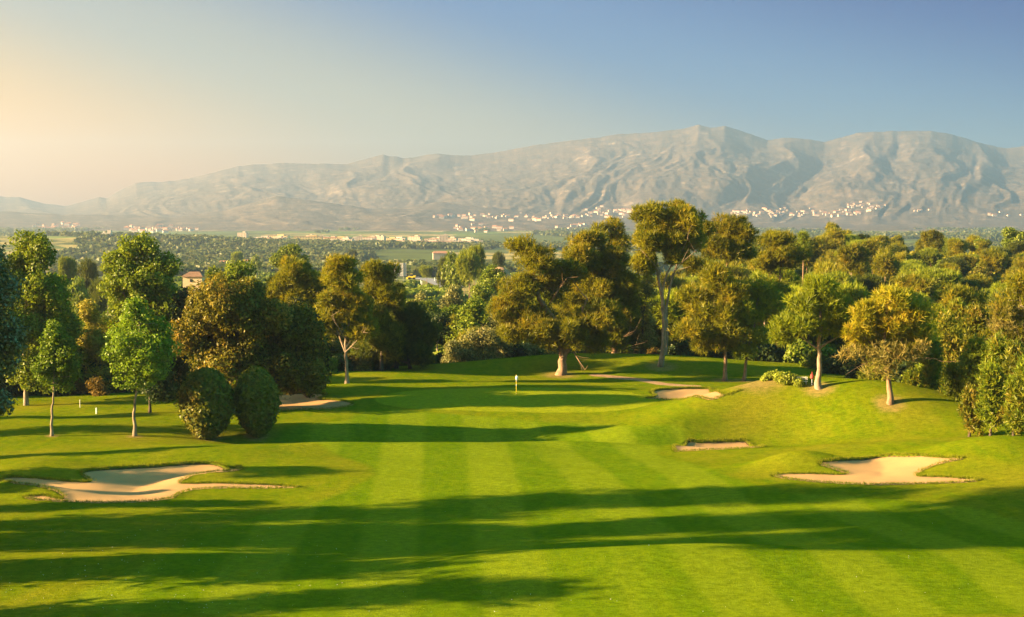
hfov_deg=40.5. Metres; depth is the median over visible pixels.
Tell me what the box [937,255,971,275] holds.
pine tree
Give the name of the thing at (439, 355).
shrub
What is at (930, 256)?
pine tree
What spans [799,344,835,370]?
shrub
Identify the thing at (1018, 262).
pine tree
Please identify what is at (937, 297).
pine tree
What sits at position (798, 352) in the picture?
shrub
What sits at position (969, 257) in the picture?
pine tree
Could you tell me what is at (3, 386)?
shrub
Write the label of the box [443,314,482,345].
valley tree
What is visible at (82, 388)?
shrub
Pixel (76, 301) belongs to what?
valley tree
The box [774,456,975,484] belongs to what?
sand bunker
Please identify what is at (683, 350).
shrub
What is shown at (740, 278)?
pine tree
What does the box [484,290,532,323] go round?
valley tree
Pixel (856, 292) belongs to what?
pine tree
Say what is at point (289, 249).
ash
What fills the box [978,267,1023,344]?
sparse pine
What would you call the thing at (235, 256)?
valley tree
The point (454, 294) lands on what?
valley tree
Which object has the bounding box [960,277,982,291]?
pine tree
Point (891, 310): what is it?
pine tree
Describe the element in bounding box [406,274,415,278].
wheel loader
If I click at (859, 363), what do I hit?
shrub
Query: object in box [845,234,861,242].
pine tree
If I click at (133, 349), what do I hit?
young ash tree
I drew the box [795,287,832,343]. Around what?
pine tree
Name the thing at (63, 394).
shrub
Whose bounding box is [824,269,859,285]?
pine tree
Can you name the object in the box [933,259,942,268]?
round tree
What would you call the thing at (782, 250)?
aleppo pine
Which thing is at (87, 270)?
valley tree
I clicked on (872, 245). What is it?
pine tree
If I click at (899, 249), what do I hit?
pine tree
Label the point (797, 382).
shrub
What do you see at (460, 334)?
pine tree
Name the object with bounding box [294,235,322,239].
apartment block
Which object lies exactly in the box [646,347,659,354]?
shrub
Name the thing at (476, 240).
apartment block
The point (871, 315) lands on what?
golden pine
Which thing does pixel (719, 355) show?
shrub
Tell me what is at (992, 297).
pine tree
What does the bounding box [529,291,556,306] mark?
pine tree
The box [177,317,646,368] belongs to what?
hollow undergrowth
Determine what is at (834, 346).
hillside undergrowth
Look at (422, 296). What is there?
valley tree
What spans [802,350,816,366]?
shrub
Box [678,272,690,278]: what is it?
pine tree
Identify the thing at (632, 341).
round tree
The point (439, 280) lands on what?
valley tree
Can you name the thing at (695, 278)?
pine tree
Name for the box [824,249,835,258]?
pine tree
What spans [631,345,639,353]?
shrub
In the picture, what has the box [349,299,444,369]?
dark pine
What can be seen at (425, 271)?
valley tree
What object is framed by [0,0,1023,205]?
sky
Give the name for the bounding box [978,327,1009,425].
conifer
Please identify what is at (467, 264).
valley tree
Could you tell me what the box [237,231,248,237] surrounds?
apartment block
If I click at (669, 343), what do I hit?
pine tree
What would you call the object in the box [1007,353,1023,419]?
conifer
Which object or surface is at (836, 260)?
pine tree
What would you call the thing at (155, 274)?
ash tree
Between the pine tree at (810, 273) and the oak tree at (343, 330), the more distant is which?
the pine tree at (810, 273)
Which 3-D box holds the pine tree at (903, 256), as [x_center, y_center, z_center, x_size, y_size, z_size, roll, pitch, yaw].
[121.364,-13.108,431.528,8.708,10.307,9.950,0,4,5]
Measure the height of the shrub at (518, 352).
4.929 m
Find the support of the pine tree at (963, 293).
on the ground at (450, 489)
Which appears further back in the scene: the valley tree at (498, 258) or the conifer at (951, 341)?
the valley tree at (498, 258)
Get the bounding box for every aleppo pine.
[262,254,332,343]
[312,253,380,383]
[485,233,627,375]
[554,228,645,353]
[590,215,633,275]
[699,211,760,265]
[752,228,812,280]
[795,229,813,283]
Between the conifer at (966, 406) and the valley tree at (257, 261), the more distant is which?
the valley tree at (257, 261)
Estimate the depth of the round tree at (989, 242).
504.51 m
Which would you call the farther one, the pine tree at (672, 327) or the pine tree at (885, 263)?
the pine tree at (885, 263)
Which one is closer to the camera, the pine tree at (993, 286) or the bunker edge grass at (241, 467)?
the bunker edge grass at (241, 467)
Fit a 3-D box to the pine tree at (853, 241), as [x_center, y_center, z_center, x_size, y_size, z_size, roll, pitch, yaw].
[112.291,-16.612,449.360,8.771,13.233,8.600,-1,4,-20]
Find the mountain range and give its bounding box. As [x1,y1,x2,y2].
[0,125,1023,225]
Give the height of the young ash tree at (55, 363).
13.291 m
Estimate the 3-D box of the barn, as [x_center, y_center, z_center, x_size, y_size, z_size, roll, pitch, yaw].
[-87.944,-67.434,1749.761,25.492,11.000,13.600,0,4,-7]
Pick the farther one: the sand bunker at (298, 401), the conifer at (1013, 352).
the sand bunker at (298, 401)
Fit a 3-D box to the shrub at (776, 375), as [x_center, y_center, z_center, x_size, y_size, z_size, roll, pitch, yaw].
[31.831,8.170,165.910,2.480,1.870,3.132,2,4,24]
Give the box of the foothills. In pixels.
[0,196,1023,230]
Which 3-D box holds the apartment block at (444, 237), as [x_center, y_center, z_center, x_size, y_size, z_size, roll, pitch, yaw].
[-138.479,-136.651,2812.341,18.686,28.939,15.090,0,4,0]
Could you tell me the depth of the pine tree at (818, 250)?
385.01 m
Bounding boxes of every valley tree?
[57,255,77,286]
[67,276,89,301]
[71,291,84,316]
[77,257,99,295]
[87,277,109,316]
[230,250,242,265]
[249,254,262,277]
[348,248,357,258]
[414,290,432,302]
[417,299,441,315]
[418,264,433,277]
[429,310,454,350]
[435,256,446,291]
[437,285,467,308]
[440,249,457,279]
[441,303,462,316]
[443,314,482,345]
[444,263,464,291]
[454,246,481,297]
[454,295,489,326]
[463,278,471,295]
[466,242,485,284]
[468,284,495,327]
[477,263,506,296]
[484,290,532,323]
[492,249,506,267]
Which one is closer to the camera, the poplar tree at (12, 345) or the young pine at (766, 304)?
the poplar tree at (12, 345)
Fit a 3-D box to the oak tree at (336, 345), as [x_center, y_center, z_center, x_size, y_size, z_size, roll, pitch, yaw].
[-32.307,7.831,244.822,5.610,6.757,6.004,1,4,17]
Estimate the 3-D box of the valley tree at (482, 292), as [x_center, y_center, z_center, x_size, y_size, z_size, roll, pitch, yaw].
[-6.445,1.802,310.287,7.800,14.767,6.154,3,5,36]
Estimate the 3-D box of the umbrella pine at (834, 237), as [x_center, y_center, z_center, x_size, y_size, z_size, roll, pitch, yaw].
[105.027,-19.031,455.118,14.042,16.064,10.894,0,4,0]
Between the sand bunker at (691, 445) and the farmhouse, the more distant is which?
the farmhouse
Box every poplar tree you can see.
[0,229,82,405]
[0,242,31,416]
[29,270,87,383]
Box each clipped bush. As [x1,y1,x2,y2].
[174,366,238,439]
[233,365,282,437]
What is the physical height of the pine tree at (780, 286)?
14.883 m
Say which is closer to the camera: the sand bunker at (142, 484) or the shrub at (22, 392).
the sand bunker at (142, 484)
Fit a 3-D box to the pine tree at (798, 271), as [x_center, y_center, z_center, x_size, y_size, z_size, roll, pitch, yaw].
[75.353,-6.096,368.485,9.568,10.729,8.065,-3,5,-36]
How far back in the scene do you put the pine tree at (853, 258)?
350.60 m
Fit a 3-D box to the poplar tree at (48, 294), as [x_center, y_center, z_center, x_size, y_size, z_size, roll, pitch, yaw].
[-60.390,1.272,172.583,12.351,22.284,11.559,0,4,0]
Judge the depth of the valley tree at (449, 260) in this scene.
518.91 m
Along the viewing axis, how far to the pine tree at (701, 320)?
225.88 m
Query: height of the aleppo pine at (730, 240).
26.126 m
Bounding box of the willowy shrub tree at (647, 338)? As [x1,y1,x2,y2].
[629,273,659,353]
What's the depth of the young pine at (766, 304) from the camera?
193.97 m
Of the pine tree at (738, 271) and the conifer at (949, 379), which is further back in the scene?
the pine tree at (738, 271)
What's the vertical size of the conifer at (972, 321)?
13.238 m
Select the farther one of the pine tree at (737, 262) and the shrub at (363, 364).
the pine tree at (737, 262)
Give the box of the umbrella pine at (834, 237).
[812,227,849,251]
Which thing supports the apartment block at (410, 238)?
on the ground at (450, 489)
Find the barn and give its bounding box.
[433,251,452,259]
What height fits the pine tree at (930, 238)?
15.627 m
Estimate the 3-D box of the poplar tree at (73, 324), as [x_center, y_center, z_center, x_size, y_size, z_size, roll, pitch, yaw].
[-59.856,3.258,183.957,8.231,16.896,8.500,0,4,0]
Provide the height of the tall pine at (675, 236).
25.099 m
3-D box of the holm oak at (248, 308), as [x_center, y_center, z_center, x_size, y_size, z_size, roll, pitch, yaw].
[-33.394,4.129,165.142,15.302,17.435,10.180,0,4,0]
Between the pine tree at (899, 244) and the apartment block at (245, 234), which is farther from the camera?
the apartment block at (245, 234)
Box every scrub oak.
[204,265,225,285]
[224,259,256,379]
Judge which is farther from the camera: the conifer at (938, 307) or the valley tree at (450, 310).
the valley tree at (450, 310)
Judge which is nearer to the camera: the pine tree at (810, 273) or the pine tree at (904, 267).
the pine tree at (810, 273)
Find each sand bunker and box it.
[4,465,292,502]
[279,394,350,409]
[651,389,720,399]
[676,442,760,450]
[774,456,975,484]
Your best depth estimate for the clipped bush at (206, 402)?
150.22 m
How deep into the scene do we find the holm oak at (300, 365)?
167.39 m
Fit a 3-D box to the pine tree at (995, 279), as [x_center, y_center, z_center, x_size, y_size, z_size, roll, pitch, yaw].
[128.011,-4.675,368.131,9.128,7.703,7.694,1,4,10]
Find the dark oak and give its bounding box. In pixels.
[164,285,333,397]
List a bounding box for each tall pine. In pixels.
[627,199,708,366]
[665,197,716,354]
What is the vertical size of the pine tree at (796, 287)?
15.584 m
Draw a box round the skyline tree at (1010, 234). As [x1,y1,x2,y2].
[1000,226,1023,247]
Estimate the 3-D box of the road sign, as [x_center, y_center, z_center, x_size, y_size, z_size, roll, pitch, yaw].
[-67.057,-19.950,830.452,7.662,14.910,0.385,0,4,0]
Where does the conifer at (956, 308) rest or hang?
on the ground at (450, 489)
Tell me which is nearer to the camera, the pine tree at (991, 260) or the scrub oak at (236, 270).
the scrub oak at (236, 270)
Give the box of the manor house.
[102,230,112,235]
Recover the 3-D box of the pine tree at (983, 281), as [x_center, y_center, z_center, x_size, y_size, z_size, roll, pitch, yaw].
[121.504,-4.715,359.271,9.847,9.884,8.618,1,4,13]
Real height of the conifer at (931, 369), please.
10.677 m
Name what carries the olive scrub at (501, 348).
on the ground at (450, 489)
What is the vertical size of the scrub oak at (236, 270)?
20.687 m
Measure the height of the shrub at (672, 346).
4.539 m
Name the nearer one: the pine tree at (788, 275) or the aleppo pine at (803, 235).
the pine tree at (788, 275)
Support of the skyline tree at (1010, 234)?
on the ground at (450, 489)
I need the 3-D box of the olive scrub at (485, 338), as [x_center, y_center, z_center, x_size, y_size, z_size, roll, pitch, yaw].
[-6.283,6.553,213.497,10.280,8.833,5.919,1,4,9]
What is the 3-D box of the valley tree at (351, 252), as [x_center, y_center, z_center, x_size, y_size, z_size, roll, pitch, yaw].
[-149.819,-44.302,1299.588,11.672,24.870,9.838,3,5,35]
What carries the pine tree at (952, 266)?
on the ground at (450, 489)
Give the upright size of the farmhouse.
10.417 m
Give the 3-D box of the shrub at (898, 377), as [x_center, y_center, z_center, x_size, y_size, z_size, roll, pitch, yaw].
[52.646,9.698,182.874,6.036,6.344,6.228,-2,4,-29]
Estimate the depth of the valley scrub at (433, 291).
640.51 m
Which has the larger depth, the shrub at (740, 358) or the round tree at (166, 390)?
the shrub at (740, 358)
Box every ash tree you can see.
[30,316,80,435]
[96,230,184,330]
[100,295,184,435]
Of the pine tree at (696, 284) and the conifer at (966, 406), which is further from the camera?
the pine tree at (696, 284)
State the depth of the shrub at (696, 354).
216.80 m
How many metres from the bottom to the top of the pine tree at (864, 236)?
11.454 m
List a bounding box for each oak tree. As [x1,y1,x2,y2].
[328,334,343,354]
[331,320,356,351]
[964,265,996,278]
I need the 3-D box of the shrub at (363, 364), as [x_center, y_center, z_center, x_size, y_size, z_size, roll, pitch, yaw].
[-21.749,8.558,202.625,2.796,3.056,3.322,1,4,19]
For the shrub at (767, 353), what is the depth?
215.28 m
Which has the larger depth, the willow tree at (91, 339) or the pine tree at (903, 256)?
the pine tree at (903, 256)
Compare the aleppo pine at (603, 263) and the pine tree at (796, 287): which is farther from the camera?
the pine tree at (796, 287)
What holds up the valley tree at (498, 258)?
on the ground at (450, 489)
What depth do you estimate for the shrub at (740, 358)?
215.66 m
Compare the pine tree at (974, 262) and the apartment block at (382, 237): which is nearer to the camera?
the pine tree at (974, 262)
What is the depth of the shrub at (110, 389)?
185.34 m
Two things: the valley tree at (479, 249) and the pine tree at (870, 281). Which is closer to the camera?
the pine tree at (870, 281)
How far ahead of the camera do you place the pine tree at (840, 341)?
229.23 m
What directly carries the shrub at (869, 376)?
on the ground at (450, 489)
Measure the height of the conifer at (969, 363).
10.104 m
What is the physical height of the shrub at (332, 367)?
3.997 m
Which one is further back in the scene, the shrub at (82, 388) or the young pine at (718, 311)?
the young pine at (718, 311)
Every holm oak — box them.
[168,271,294,412]
[239,298,331,398]
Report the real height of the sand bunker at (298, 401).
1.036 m
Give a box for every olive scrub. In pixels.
[439,323,504,362]
[487,312,517,357]
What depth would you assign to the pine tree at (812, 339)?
234.09 m
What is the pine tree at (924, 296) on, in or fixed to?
on the ground at (450, 489)
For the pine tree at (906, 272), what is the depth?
329.39 m
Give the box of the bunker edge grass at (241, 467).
[0,385,984,502]
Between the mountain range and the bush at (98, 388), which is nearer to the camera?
the bush at (98, 388)
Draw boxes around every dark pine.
[347,256,408,370]
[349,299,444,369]
[389,280,406,368]
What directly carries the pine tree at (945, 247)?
on the ground at (450, 489)
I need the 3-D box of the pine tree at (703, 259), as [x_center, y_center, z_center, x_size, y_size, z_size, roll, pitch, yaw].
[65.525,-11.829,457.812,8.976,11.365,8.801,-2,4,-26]
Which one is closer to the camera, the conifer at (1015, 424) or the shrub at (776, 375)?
the conifer at (1015, 424)
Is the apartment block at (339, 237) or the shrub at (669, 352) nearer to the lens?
the shrub at (669, 352)
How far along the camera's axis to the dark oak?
175.86 m
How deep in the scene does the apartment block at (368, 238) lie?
2939.56 m
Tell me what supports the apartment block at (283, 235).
on the ground at (450, 489)
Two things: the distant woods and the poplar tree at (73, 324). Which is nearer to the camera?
the poplar tree at (73, 324)
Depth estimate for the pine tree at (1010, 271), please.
381.43 m
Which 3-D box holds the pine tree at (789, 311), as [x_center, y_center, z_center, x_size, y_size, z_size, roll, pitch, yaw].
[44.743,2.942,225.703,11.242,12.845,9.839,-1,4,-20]
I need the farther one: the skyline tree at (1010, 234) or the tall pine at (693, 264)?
the skyline tree at (1010, 234)
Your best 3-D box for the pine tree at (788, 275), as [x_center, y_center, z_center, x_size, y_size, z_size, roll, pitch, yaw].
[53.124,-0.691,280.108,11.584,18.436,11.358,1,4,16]
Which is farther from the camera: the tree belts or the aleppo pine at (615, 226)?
the tree belts
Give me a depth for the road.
998.70 m
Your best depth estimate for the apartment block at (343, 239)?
2694.02 m
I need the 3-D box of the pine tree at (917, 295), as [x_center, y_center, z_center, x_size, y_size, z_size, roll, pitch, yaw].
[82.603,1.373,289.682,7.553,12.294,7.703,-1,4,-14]
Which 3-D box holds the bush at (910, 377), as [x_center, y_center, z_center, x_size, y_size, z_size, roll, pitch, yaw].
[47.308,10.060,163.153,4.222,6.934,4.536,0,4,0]
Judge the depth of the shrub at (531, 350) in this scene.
219.33 m
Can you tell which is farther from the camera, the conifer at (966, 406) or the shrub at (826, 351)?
the shrub at (826, 351)
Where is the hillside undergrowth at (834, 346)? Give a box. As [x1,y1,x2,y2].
[645,251,1023,358]
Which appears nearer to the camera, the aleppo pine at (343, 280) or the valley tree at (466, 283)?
the aleppo pine at (343, 280)
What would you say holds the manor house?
on the ground at (450, 489)
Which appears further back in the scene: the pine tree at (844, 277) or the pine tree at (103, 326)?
the pine tree at (844, 277)
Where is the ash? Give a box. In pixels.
[268,242,309,268]
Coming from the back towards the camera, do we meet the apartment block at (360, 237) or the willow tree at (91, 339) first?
the apartment block at (360, 237)
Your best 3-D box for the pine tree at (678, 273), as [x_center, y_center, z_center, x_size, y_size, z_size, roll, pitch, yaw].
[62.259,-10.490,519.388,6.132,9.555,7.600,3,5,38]
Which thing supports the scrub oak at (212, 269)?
on the ground at (450, 489)
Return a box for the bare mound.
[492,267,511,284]
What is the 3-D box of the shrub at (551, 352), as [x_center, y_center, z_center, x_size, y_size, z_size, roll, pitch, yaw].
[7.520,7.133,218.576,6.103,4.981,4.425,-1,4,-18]
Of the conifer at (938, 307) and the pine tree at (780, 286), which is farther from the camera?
the pine tree at (780, 286)
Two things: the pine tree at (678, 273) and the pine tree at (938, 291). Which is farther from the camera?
the pine tree at (678, 273)
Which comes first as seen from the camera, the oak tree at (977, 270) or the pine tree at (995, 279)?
the pine tree at (995, 279)
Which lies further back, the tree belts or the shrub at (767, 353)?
the tree belts
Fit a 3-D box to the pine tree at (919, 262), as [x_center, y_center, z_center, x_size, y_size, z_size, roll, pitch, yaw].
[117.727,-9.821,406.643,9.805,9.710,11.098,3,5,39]
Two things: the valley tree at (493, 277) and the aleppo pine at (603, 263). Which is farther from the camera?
the valley tree at (493, 277)
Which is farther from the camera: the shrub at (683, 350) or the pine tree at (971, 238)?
the pine tree at (971, 238)
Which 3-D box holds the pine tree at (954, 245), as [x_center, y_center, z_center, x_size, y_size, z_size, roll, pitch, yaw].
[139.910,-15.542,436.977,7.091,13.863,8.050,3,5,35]
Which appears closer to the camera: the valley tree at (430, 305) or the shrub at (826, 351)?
the shrub at (826, 351)
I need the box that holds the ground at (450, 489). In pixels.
[0,231,1023,616]
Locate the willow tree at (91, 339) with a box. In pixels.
[76,298,124,392]
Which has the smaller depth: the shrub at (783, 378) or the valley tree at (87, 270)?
the shrub at (783, 378)
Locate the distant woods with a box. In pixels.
[2,230,1002,276]
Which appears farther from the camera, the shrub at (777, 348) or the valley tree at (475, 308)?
the valley tree at (475, 308)
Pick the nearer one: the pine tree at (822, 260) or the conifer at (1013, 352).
the conifer at (1013, 352)
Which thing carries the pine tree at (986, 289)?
on the ground at (450, 489)
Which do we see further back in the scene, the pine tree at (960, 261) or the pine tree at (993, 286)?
the pine tree at (960, 261)
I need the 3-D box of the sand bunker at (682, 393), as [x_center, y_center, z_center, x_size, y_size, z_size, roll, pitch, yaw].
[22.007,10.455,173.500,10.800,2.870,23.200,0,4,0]
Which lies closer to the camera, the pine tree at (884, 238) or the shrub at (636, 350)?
the shrub at (636, 350)
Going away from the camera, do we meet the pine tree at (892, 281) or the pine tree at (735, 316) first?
the pine tree at (735, 316)
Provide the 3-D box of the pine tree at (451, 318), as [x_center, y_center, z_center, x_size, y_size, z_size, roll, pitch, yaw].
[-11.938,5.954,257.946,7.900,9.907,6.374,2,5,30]
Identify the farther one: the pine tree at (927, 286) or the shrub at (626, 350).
the pine tree at (927, 286)
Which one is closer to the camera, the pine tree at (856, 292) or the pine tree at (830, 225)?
the pine tree at (856, 292)
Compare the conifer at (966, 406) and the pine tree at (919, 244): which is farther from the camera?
the pine tree at (919, 244)
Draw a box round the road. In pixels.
[419,278,462,286]
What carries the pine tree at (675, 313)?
on the ground at (450, 489)
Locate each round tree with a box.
[125,360,180,412]
[627,332,659,349]
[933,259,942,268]
[974,236,992,247]
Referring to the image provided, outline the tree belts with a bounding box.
[0,226,1023,240]
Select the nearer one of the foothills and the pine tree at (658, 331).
the pine tree at (658, 331)
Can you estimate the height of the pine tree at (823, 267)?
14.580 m
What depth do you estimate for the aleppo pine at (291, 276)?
212.10 m
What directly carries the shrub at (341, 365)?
on the ground at (450, 489)
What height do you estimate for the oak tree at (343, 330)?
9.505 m
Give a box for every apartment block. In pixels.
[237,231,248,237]
[269,234,289,237]
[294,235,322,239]
[325,236,345,238]
[330,238,353,240]
[356,235,362,240]
[363,236,376,239]
[377,235,385,240]
[407,235,421,240]
[428,240,453,241]
[439,234,447,240]
[459,239,483,242]
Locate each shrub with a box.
[0,374,17,396]
[4,381,20,396]
[15,377,36,395]
[32,383,81,395]
[35,382,70,395]
[67,377,88,394]
[81,361,115,393]
[112,373,135,392]
[325,357,339,374]
[336,355,353,371]
[347,353,359,368]
[353,357,373,370]
[430,352,444,363]
[502,342,527,357]
[518,342,542,355]
[540,346,574,354]
[617,342,634,353]
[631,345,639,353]
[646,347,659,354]
[657,347,678,354]
[670,343,678,354]
[673,337,696,355]
[689,350,712,356]
[713,345,733,358]
[734,343,757,360]
[748,341,781,361]
[760,371,776,380]
[765,343,785,361]
[768,369,784,383]
[777,370,798,384]
[781,338,812,363]
[788,376,803,387]
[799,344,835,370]
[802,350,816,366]
[822,355,841,373]
[826,350,850,374]
[842,353,855,366]
[844,356,861,378]
[854,355,872,374]
[856,356,899,381]
[891,359,921,382]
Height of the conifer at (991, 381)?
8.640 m
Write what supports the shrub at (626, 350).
on the ground at (450, 489)
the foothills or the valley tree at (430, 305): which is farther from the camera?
the foothills
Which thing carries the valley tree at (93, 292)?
on the ground at (450, 489)
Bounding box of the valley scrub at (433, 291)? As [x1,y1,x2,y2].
[4,270,656,315]
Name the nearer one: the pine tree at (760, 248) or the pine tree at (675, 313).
the pine tree at (675, 313)
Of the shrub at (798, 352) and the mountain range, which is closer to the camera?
the shrub at (798, 352)
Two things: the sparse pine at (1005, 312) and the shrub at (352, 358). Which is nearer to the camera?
the sparse pine at (1005, 312)
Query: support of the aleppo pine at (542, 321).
on the ground at (450, 489)
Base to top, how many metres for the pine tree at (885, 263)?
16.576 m
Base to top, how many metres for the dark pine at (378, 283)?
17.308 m
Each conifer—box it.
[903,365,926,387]
[914,337,945,389]
[929,303,944,328]
[933,310,965,384]
[936,361,964,400]
[942,296,970,361]
[953,384,989,436]
[955,331,989,394]
[958,301,991,353]
[973,358,1007,435]
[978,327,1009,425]
[997,373,1023,435]
[998,336,1023,379]
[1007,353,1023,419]
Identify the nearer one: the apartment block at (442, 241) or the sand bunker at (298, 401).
the sand bunker at (298, 401)
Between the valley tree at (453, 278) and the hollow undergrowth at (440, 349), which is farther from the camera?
the valley tree at (453, 278)
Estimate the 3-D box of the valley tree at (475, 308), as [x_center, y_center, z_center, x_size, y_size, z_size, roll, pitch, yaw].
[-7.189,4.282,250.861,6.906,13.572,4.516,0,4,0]
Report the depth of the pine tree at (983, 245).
471.42 m
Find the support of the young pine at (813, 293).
on the ground at (450, 489)
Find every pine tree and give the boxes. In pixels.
[81,319,117,334]
[146,320,174,353]
[446,316,456,331]
[455,326,484,351]
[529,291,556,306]
[626,320,670,351]
[639,287,687,330]
[651,271,686,290]
[656,338,675,347]
[668,314,690,341]
[670,269,682,277]
[677,315,713,342]
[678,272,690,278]
[682,280,704,286]
[686,274,700,283]
[702,258,722,263]
[712,290,748,326]
[720,257,748,267]
[725,264,755,279]
[734,275,748,280]
[743,274,794,328]
[748,257,778,270]
[748,267,802,286]
[757,241,771,252]
[761,291,812,335]
[784,280,803,292]
[784,334,823,348]
[793,267,807,276]
[794,235,827,269]
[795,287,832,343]
[799,270,813,280]
[812,255,837,270]
[813,259,842,275]
[821,314,854,347]
[823,222,838,234]
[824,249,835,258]
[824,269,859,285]
[832,254,838,263]
[833,279,871,314]
[835,242,872,278]
[841,229,853,234]
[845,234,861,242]
[845,238,868,245]
[852,271,887,295]
[855,234,870,239]
[860,237,895,271]
[869,234,891,244]
[870,246,901,283]
[871,294,895,313]
[886,274,898,286]
[888,244,906,255]
[890,234,904,245]
[890,241,909,253]
[891,271,941,300]
[894,250,914,264]
[894,268,917,282]
[896,261,921,275]
[901,259,926,267]
[903,289,923,305]
[910,264,962,290]
[912,247,943,266]
[915,238,923,251]
[916,291,933,305]
[920,229,945,253]
[931,289,942,305]
[932,282,968,310]
[936,261,959,271]
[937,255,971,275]
[937,283,988,308]
[941,237,971,254]
[946,238,965,256]
[950,253,973,268]
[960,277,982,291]
[965,233,980,251]
[965,273,996,288]
[970,255,979,268]
[976,239,988,254]
[977,247,1008,273]
[982,287,992,297]
[982,289,1023,346]
[983,245,1012,277]
[989,280,1010,293]
[992,277,1002,285]
[999,266,1023,279]
[1006,240,1023,257]
[1012,255,1023,269]
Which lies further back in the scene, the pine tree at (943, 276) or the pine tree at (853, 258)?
the pine tree at (853, 258)
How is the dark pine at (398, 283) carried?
on the ground at (450, 489)
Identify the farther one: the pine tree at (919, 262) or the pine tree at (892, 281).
the pine tree at (919, 262)
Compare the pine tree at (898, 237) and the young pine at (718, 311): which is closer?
the young pine at (718, 311)
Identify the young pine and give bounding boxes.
[666,259,756,380]
[731,272,789,380]
[764,273,856,389]
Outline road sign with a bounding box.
[394,263,405,280]
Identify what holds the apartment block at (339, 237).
on the ground at (450, 489)
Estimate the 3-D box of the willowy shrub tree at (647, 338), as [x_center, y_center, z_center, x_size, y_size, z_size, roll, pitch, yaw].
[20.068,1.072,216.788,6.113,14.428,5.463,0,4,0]
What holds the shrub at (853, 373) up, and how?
on the ground at (450, 489)
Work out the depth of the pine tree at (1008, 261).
406.35 m
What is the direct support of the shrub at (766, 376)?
on the ground at (450, 489)
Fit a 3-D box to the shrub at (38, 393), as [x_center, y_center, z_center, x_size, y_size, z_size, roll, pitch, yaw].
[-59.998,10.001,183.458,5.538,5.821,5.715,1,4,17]
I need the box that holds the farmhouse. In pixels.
[181,272,205,290]
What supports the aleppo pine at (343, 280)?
on the ground at (450, 489)
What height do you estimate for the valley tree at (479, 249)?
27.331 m
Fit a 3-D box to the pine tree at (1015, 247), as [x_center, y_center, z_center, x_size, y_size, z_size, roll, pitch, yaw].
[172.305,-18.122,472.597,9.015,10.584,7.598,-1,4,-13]
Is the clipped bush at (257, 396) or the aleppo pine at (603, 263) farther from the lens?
the aleppo pine at (603, 263)
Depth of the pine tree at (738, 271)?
339.12 m
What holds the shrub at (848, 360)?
on the ground at (450, 489)
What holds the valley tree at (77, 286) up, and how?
on the ground at (450, 489)
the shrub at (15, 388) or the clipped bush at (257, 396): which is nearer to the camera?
the clipped bush at (257, 396)
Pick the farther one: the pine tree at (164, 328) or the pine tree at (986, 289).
the pine tree at (986, 289)
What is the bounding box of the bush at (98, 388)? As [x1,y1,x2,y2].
[85,376,117,395]
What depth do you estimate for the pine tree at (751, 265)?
361.31 m
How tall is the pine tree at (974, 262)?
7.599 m
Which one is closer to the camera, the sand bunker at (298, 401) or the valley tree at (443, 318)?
the sand bunker at (298, 401)
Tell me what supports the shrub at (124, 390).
on the ground at (450, 489)
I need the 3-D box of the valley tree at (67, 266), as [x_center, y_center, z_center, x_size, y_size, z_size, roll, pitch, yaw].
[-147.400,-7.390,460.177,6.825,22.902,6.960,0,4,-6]
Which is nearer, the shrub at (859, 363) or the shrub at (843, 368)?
the shrub at (859, 363)
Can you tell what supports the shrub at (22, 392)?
on the ground at (450, 489)
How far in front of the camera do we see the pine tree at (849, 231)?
484.02 m
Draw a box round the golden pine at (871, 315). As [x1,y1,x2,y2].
[833,282,953,405]
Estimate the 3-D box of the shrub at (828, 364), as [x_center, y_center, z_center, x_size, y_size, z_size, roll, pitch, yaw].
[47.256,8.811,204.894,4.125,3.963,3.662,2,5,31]

